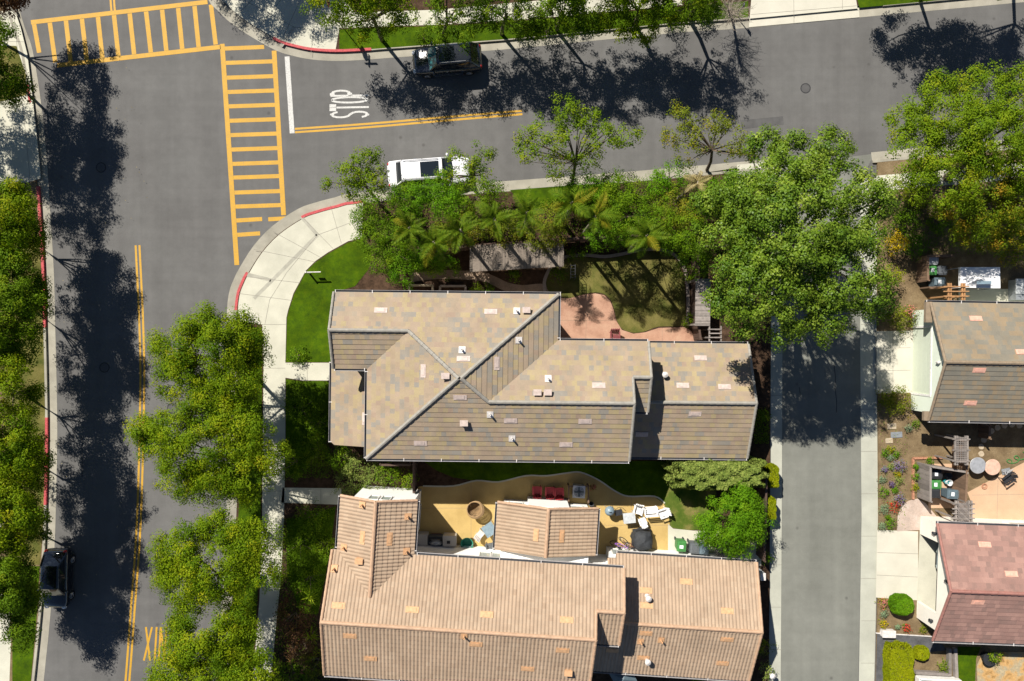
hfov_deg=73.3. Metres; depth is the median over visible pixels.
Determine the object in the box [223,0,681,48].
sidewalk
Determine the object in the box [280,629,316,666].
shrub
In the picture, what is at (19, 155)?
sidewalk
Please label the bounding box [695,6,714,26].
shrub
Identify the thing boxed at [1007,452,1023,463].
garden hose
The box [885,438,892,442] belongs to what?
garden slab
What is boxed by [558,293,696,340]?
patio
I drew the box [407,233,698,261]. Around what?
fence
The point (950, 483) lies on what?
bucket
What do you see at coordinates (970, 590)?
house
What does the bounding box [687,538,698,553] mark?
wheeled bin
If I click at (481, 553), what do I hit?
window
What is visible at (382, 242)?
tall shrub
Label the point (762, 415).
shrub
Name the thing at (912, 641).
walkway
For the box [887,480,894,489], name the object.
garden plant
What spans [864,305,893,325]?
shrub
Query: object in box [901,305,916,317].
shrub
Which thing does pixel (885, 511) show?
garden plant
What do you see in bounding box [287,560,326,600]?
shrub
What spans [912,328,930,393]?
garage door
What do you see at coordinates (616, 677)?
car
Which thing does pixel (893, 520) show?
garden plant
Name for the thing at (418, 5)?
verge ground
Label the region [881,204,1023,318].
garden soil
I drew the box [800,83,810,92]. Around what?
manhole cover
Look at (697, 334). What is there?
fence
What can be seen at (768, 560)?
shrub
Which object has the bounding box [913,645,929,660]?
round bush
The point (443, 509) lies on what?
patio
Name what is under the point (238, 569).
street tree
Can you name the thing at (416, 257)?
tall shrub
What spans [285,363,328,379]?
path
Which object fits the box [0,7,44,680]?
verge ground
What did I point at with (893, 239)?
shrub
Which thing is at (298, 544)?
shrub
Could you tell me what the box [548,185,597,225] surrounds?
palm tree
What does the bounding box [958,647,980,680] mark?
lawn
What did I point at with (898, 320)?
shrub
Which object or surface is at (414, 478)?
fence
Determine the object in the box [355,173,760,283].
ground cover
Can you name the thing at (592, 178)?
tall shrub
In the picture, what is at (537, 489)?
garden chair
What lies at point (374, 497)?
window
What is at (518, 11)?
street tree
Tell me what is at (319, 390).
lawn
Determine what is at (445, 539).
outdoor kitchen
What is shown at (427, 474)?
planting ground
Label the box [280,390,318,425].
shrub
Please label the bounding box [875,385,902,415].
shrub
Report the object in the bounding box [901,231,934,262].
shrub
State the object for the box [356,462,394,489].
shrub
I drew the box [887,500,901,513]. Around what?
garden plant
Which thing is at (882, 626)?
garden plant
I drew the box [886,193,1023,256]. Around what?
ground cover
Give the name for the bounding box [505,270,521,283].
shrub
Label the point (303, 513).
shrub
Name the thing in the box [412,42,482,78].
car
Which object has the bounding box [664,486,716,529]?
lawn
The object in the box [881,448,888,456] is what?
garden plant
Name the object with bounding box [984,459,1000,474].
round table
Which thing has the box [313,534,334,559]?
shrub
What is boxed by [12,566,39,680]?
lawn
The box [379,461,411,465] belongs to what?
fence
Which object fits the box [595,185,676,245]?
tall shrub
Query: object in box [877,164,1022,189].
sidewalk
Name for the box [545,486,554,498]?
garden chair
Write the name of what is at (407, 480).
shrub
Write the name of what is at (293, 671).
shrub
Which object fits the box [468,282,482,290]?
shrub
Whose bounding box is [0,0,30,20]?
street tree
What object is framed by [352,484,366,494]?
shrub
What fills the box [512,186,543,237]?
palm tree
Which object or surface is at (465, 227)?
palm tree
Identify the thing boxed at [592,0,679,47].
street tree
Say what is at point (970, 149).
shade tree
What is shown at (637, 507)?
patio chair
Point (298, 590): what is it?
ground cover
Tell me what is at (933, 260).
wheeled bin
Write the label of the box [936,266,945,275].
wheeled bin
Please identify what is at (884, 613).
garden plant
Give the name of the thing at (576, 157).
young tree
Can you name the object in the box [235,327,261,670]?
lawn
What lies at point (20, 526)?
street tree
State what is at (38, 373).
lawn
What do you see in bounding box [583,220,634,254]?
tall shrub
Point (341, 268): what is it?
lawn
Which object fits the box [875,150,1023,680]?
garden soil
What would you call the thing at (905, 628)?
garden plant
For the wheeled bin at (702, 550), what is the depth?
46.82 m
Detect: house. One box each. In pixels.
[319,486,763,680]
[327,290,757,463]
[911,300,1023,423]
[916,516,1023,645]
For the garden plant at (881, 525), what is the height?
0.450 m
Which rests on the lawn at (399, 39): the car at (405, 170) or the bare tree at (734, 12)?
the bare tree at (734, 12)
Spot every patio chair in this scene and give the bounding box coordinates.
[609,328,619,338]
[633,504,643,515]
[637,515,647,528]
[658,506,671,518]
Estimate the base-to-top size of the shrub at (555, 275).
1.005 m
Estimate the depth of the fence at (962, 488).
46.82 m
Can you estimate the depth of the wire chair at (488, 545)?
47.39 m
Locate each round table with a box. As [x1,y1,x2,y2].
[968,457,985,473]
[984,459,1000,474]
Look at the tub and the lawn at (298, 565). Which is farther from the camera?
the lawn at (298, 565)
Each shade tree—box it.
[686,122,901,353]
[880,59,1023,215]
[928,164,1023,255]
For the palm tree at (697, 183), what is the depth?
42.23 m
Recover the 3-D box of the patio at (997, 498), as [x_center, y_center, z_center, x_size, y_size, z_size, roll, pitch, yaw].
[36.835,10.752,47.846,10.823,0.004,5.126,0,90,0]
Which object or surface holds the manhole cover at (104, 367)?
on the road
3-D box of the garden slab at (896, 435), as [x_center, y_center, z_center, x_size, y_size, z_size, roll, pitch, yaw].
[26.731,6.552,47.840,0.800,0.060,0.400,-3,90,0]
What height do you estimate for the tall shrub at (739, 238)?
4.136 m
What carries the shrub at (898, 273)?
on the garden soil at (905, 262)
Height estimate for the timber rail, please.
0.785 m
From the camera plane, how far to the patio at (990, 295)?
47.85 m
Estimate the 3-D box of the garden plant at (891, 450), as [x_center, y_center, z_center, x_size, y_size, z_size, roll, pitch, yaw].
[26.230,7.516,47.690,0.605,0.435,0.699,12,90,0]
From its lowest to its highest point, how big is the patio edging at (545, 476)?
0.030 m
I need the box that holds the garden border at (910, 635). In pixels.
[876,632,931,636]
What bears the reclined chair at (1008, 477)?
on the patio at (997, 498)
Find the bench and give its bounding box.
[643,505,658,517]
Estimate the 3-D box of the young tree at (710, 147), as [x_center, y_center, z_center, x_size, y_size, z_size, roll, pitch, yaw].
[12.372,-12.981,44.774,6.303,6.249,4.562,0,90,0]
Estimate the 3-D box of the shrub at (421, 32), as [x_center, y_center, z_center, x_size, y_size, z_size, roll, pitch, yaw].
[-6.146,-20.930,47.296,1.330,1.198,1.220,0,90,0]
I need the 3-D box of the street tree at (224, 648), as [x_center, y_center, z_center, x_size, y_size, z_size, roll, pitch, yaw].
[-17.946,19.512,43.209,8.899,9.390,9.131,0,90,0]
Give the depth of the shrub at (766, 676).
47.25 m
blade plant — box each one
[302,587,316,605]
[306,627,318,643]
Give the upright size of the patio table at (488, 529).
0.724 m
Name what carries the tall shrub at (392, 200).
on the planting ground at (427, 474)
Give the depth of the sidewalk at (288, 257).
47.85 m
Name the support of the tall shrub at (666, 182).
on the planting ground at (427, 474)
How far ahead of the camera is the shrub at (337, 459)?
46.71 m
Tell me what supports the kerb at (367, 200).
on the road
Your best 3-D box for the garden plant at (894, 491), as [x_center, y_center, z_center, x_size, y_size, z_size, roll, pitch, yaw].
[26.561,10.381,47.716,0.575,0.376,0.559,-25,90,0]
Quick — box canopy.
[942,267,999,289]
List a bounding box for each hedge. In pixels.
[661,455,769,490]
[762,494,776,519]
[763,463,779,487]
[882,639,914,680]
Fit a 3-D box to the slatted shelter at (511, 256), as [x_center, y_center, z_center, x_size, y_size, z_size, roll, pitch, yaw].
[0.317,-5.578,46.770,6.331,2.180,1.786,-2,90,0]
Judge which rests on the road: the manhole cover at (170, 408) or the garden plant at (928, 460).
the manhole cover at (170, 408)
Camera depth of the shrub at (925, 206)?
47.04 m
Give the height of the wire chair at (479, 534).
0.918 m
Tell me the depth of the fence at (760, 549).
46.55 m
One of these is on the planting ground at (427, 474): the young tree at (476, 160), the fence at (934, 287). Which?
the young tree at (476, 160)
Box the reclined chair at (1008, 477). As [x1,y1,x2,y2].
[998,472,1017,485]
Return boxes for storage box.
[1008,279,1023,300]
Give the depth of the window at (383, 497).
44.52 m
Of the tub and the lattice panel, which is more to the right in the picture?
the lattice panel
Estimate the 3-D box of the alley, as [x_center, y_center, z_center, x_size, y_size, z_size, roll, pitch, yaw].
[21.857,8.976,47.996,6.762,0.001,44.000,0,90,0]
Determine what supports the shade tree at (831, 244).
on the planting ground at (427, 474)
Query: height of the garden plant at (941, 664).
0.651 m
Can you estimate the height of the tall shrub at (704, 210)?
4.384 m
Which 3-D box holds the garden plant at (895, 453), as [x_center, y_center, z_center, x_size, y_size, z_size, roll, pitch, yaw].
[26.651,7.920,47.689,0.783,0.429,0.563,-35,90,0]
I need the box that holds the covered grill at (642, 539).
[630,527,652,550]
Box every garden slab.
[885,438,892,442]
[887,423,895,428]
[891,432,901,437]
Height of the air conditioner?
0.833 m
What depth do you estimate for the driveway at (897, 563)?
47.85 m
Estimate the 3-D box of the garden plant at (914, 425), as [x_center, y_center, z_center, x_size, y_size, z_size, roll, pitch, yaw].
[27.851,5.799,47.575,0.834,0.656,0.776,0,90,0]
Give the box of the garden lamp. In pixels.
[767,669,775,678]
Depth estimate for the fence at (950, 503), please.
47.12 m
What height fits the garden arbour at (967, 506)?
2.341 m
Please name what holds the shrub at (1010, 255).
on the garden soil at (1002, 446)
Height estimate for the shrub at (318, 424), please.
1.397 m
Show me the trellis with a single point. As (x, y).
(572, 271)
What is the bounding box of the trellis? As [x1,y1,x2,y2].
[569,265,575,280]
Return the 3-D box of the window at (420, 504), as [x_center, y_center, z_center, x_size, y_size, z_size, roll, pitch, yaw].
[-6.385,12.192,46.703,0.080,2.065,1.760,4,90,0]
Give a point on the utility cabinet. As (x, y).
(888, 633)
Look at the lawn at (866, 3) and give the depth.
47.85 m
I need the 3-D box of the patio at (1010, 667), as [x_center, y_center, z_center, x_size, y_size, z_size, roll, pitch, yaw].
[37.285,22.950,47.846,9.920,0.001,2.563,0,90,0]
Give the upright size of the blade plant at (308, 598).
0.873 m
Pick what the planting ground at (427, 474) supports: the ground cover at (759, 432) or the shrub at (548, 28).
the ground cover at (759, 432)
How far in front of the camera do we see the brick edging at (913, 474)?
47.74 m
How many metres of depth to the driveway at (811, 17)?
47.97 m
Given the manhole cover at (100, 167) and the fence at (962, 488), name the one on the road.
the manhole cover at (100, 167)
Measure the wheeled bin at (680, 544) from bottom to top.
1.041 m
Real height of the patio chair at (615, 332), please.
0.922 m
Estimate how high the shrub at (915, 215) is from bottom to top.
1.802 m
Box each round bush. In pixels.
[887,593,914,615]
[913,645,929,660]
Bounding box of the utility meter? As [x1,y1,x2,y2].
[758,567,765,580]
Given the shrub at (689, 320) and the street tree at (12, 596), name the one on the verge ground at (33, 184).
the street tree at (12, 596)
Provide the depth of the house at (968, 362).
44.60 m
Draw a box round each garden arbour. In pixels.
[700,326,721,340]
[928,283,968,299]
[934,434,969,464]
[935,497,974,521]
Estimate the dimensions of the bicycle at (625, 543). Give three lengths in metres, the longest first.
1.668 x 1.008 x 0.578 m
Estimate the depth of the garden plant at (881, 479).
47.68 m
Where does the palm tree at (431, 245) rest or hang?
on the planting ground at (427, 474)
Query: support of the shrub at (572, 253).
on the planting ground at (427, 474)
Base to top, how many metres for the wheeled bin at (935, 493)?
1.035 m
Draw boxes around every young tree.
[319,144,390,201]
[432,139,498,192]
[511,91,645,183]
[659,99,759,171]
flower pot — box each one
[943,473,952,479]
[980,651,995,665]
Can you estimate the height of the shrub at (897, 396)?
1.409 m
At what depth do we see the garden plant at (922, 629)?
47.60 m
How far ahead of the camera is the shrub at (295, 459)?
46.93 m
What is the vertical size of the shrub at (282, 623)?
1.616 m
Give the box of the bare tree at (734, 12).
[715,0,755,32]
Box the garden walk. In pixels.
[410,270,548,291]
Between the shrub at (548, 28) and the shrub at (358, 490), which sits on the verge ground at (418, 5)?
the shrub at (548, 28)
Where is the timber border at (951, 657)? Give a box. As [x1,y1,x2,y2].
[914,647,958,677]
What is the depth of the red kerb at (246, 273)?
47.85 m
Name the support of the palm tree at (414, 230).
on the planting ground at (427, 474)
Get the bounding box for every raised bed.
[408,284,433,290]
[439,285,466,290]
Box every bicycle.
[610,541,632,549]
[619,537,634,549]
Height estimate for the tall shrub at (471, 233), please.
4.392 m
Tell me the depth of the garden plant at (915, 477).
47.57 m
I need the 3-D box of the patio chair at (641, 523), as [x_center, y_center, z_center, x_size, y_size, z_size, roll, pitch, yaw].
[9.009,12.534,47.387,0.520,0.915,0.650,-23,90,0]
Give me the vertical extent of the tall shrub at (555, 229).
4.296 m
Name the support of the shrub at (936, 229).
on the garden soil at (905, 262)
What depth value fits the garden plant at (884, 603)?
47.59 m
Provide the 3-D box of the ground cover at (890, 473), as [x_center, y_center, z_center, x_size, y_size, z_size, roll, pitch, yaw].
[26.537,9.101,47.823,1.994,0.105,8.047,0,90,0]
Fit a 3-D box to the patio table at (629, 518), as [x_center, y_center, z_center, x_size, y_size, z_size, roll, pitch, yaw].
[8.044,12.172,47.488,0.840,0.724,0.720,-6,90,0]
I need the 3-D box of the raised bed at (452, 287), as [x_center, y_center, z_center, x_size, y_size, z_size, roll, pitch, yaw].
[-4.085,-3.282,47.600,1.887,0.500,1.084,0,90,0]
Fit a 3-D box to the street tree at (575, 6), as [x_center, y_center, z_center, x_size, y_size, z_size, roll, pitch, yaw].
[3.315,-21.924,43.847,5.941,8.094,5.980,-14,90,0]
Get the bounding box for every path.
[282,488,340,504]
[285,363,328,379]
[897,499,961,530]
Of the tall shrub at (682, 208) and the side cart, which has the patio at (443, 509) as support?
the side cart
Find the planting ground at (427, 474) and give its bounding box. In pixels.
[231,168,770,680]
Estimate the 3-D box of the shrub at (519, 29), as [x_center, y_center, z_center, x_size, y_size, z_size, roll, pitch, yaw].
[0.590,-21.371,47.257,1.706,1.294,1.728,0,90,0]
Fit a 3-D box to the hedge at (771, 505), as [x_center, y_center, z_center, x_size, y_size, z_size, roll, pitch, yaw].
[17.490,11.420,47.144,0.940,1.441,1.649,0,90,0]
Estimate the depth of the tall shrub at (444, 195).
43.75 m
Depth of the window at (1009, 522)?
46.92 m
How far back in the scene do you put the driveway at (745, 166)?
47.85 m
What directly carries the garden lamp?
on the planting ground at (427, 474)
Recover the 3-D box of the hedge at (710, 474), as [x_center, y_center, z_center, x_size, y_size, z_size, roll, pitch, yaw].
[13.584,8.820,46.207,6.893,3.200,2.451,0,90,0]
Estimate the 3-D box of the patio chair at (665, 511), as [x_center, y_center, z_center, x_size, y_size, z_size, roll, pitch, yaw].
[10.488,11.836,47.385,0.786,0.920,0.660,-19,90,0]
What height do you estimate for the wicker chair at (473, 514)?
0.976 m
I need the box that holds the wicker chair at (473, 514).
[466,501,483,518]
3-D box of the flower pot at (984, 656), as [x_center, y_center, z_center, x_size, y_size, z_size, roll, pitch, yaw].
[32.823,21.890,47.545,0.920,0.600,0.920,0,90,0]
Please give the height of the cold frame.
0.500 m
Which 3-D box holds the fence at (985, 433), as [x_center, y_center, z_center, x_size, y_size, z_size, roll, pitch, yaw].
[32.119,6.123,47.210,0.704,1.300,1.186,0,90,0]
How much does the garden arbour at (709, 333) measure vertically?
2.195 m
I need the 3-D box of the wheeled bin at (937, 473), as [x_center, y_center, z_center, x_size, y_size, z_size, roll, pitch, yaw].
[28.940,9.106,47.325,0.810,1.041,0.640,0,90,0]
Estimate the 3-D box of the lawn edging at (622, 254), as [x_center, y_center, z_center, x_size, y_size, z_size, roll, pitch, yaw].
[7.675,-4.573,47.825,10.560,0.070,4.853,13,90,0]
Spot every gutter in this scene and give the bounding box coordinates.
[11,0,1023,680]
[769,175,877,680]
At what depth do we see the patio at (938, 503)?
47.84 m
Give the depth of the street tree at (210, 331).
40.45 m
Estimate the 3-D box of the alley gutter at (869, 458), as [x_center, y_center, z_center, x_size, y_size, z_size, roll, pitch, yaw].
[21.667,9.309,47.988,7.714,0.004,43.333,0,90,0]
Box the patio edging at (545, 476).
[423,471,664,503]
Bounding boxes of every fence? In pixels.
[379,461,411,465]
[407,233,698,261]
[412,461,417,492]
[691,236,701,339]
[756,472,767,561]
[916,255,954,282]
[917,462,968,502]
[920,285,955,288]
[940,496,964,511]
[950,437,968,502]
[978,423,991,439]
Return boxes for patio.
[418,473,669,553]
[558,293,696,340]
[668,524,760,565]
[928,464,961,507]
[958,289,1023,301]
[967,463,1023,519]
[977,652,1023,680]
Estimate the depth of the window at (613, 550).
47.00 m
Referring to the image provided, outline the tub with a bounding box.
[460,538,472,547]
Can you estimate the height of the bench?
0.850 m
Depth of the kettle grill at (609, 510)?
46.85 m
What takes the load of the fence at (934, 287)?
on the garden soil at (1002, 446)
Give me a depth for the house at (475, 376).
42.00 m
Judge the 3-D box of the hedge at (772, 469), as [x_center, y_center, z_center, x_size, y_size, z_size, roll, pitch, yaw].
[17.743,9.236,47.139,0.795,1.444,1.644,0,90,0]
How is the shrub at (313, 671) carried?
on the planting ground at (427, 474)
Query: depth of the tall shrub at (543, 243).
44.88 m
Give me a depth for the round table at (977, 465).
47.10 m
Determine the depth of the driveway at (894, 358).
47.85 m
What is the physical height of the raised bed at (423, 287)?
0.500 m
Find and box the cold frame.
[915,675,961,680]
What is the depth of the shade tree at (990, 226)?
42.83 m
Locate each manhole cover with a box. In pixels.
[96,162,105,172]
[99,362,109,372]
[167,404,176,413]
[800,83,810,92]
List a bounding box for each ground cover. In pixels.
[269,509,332,680]
[285,436,329,477]
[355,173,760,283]
[753,409,769,443]
[880,414,906,528]
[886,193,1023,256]
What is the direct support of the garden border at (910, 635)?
on the garden soil at (1002, 446)
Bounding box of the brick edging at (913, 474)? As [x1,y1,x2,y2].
[912,457,941,498]
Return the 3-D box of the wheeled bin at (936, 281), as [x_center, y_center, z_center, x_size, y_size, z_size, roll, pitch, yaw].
[29.172,-3.982,47.325,0.810,1.041,0.640,0,90,0]
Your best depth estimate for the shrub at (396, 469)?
46.91 m
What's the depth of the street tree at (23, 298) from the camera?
42.08 m
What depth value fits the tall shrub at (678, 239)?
43.05 m
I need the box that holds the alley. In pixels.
[781,154,871,680]
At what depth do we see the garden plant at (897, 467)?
47.44 m
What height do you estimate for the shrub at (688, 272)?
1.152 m
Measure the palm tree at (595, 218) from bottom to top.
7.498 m
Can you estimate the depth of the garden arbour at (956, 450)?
45.63 m
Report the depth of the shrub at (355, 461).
46.78 m
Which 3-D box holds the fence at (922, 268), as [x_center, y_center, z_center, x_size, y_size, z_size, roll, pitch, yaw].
[28.950,-4.903,47.135,1.824,1.450,1.777,0,90,0]
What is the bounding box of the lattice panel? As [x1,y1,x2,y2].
[715,545,737,557]
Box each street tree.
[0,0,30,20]
[0,15,37,113]
[0,175,52,273]
[0,241,53,369]
[0,351,48,443]
[0,410,56,513]
[0,486,53,579]
[0,554,50,656]
[122,382,295,511]
[142,299,276,425]
[142,595,283,680]
[145,506,290,613]
[299,0,421,48]
[421,0,492,55]
[467,0,549,46]
[530,0,609,39]
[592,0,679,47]
[648,0,725,29]
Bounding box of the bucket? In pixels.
[945,480,952,485]
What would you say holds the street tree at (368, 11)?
on the lawn at (399, 39)
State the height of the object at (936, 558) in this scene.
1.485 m
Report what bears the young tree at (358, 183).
on the planting ground at (427, 474)
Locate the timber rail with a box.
[567,483,588,502]
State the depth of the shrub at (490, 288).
47.42 m
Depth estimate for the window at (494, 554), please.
46.18 m
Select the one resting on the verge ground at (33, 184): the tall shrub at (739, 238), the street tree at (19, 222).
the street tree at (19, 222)
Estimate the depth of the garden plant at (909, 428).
47.61 m
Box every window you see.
[367,495,381,499]
[379,495,393,499]
[418,504,420,530]
[479,551,490,556]
[491,552,500,556]
[609,548,625,554]
[1002,521,1023,523]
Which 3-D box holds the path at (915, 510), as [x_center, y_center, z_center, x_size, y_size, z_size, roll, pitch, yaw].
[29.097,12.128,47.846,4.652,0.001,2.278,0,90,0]
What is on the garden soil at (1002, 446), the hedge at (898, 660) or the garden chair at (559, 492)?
the hedge at (898, 660)
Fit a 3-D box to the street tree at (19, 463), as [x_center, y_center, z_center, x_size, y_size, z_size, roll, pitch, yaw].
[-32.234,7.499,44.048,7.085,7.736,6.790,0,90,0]
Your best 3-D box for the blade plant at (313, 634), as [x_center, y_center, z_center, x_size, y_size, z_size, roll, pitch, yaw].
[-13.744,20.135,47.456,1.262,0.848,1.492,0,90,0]
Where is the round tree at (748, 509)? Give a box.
[692,480,776,559]
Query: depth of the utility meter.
46.51 m
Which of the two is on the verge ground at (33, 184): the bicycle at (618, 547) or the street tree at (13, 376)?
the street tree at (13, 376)
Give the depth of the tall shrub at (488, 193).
44.16 m
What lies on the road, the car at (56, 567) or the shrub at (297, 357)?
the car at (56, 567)
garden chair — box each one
[532,485,541,498]
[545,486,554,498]
[554,487,563,499]
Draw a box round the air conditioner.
[572,483,584,497]
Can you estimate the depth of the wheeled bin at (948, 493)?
46.84 m
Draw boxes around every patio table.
[481,521,493,537]
[622,510,635,523]
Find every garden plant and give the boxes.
[875,598,888,610]
[876,475,887,484]
[878,486,888,498]
[878,522,887,531]
[878,619,888,629]
[879,504,890,514]
[879,609,887,618]
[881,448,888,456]
[885,517,897,531]
[886,446,895,453]
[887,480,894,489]
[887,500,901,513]
[891,459,907,471]
[891,487,898,493]
[891,492,906,504]
[892,476,904,487]
[893,450,902,458]
[901,623,912,633]
[902,424,912,431]
[910,482,919,491]
[911,419,920,428]
[911,471,921,481]
[918,623,928,634]
[926,456,933,464]
[937,660,949,672]
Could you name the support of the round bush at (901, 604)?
on the garden soil at (1002, 446)
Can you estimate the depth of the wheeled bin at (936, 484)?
46.82 m
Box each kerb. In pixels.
[7,0,1012,680]
[27,37,371,504]
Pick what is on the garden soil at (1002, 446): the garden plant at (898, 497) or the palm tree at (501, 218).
the garden plant at (898, 497)
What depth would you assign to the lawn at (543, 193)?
47.85 m
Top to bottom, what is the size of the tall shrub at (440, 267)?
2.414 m
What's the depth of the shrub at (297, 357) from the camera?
47.41 m
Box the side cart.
[614,507,625,515]
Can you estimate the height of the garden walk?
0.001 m
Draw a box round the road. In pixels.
[20,0,1023,680]
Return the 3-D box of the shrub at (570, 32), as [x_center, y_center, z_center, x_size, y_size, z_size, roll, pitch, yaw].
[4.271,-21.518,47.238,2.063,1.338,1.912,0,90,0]
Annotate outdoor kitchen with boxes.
[417,531,456,546]
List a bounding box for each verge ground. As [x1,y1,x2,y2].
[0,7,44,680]
[336,0,858,48]
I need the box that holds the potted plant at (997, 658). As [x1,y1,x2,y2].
[988,650,1004,665]
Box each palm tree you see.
[391,208,432,253]
[418,224,454,267]
[435,211,477,253]
[474,201,515,241]
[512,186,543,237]
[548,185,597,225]
[571,191,623,235]
[624,216,671,258]
[674,170,711,201]
[692,203,720,219]
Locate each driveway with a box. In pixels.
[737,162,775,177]
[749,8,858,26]
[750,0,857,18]
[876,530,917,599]
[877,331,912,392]
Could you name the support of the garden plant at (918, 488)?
on the garden soil at (1002, 446)
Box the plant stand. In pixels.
[1001,468,1013,474]
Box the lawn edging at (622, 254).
[543,247,689,325]
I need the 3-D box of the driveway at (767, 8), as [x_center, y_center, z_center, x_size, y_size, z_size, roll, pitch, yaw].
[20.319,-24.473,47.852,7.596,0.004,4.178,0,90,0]
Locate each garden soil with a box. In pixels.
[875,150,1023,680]
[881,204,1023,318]
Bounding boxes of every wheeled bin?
[674,536,685,551]
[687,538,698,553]
[696,540,708,554]
[923,257,937,265]
[924,266,936,275]
[924,479,941,488]
[927,468,942,478]
[927,489,939,497]
[928,277,945,286]
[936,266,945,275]
[941,487,958,498]
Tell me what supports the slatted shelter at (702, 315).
on the planting ground at (427, 474)
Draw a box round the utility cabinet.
[880,629,895,637]
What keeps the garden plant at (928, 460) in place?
on the garden soil at (1002, 446)
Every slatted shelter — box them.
[470,241,563,274]
[687,279,710,325]
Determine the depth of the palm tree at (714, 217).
42.88 m
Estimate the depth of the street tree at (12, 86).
42.51 m
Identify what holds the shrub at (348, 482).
on the planting ground at (427, 474)
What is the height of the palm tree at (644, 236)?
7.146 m
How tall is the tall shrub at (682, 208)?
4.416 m
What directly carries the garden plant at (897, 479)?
on the garden soil at (1002, 446)
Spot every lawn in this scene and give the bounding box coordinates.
[0,46,25,99]
[0,197,44,564]
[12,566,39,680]
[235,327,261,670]
[286,240,371,361]
[286,379,328,476]
[287,506,335,613]
[339,1,747,48]
[424,461,669,501]
[510,183,613,207]
[546,252,685,332]
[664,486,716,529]
[858,0,935,7]
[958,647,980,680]
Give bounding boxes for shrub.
[272,587,314,637]
[274,440,309,482]
[274,521,318,565]
[275,659,309,680]
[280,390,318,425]
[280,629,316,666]
[285,345,308,367]
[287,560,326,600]
[293,496,328,534]
[297,646,329,680]
[303,409,328,437]
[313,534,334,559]
[323,445,355,474]
[330,467,367,495]
[342,450,376,481]
[348,177,418,234]
[350,216,422,281]
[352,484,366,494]
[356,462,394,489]
[373,461,401,489]
[383,235,456,289]
[389,169,470,221]
[396,468,419,490]
[414,27,428,44]
[418,255,462,281]
[425,198,491,253]
[444,165,511,222]
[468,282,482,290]
[482,282,494,290]
[485,208,556,256]
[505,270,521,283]
[509,18,530,41]
[534,198,570,248]
[536,14,555,42]
[549,267,567,284]
[553,168,620,205]
[560,13,587,40]
[565,241,586,262]
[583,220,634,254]
[587,165,654,220]
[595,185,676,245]
[637,156,690,203]
[650,181,702,235]
[658,204,720,281]
[661,9,685,31]
[678,264,694,282]
[681,313,692,327]
[689,167,750,218]
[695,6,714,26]
[716,165,773,298]
[757,639,776,658]
[758,407,771,422]
[758,550,775,564]
[758,661,777,680]
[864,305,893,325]
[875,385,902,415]
[878,384,917,419]
[880,230,910,256]
[885,263,906,285]
[887,304,920,336]
[890,201,924,239]
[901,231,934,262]
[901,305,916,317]
[904,190,932,213]
[925,211,954,238]
[990,227,1023,268]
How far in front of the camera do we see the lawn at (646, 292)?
47.85 m
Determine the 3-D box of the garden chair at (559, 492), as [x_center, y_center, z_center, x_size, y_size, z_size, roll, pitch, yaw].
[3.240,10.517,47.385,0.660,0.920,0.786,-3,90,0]
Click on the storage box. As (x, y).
(1015, 289)
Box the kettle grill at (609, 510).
[604,505,614,515]
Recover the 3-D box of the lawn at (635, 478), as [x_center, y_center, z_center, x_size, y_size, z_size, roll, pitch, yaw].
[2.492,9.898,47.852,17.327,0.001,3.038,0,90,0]
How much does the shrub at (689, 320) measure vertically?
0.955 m
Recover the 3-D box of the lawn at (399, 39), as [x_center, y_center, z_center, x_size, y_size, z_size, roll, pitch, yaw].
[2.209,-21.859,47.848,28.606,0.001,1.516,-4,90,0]
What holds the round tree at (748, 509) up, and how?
on the planting ground at (427, 474)
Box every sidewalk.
[0,11,40,183]
[0,524,10,680]
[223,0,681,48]
[238,203,362,680]
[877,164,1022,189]
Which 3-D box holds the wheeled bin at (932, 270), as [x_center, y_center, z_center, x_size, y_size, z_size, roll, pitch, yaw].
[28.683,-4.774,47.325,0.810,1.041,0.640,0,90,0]
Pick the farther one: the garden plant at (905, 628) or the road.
the road
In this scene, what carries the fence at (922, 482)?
on the garden soil at (1002, 446)
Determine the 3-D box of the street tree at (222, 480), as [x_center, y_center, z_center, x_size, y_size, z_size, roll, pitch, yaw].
[-18.168,6.417,43.276,8.433,9.235,9.013,-33,90,0]
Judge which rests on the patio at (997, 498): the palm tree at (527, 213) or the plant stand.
the plant stand
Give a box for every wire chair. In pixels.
[474,528,483,542]
[485,542,493,549]
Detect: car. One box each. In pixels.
[37,548,75,608]
[387,153,469,190]
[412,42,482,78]
[610,674,636,680]
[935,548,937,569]
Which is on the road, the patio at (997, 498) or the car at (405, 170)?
the car at (405, 170)
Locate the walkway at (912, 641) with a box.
[876,634,945,680]
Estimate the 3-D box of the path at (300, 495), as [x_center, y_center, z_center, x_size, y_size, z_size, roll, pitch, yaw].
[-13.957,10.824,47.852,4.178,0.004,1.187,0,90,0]
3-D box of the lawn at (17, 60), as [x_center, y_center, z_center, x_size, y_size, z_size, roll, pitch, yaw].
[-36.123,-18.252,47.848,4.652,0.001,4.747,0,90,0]
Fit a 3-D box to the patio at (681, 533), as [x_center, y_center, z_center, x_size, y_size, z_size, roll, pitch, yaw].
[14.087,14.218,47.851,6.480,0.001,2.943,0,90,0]
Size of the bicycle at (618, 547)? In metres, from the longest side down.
1.668 x 1.008 x 0.578 m
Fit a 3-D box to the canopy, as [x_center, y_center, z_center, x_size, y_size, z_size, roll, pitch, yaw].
[31.181,-4.179,46.547,2.658,2.595,1.410,0,90,0]
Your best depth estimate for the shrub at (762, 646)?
47.28 m

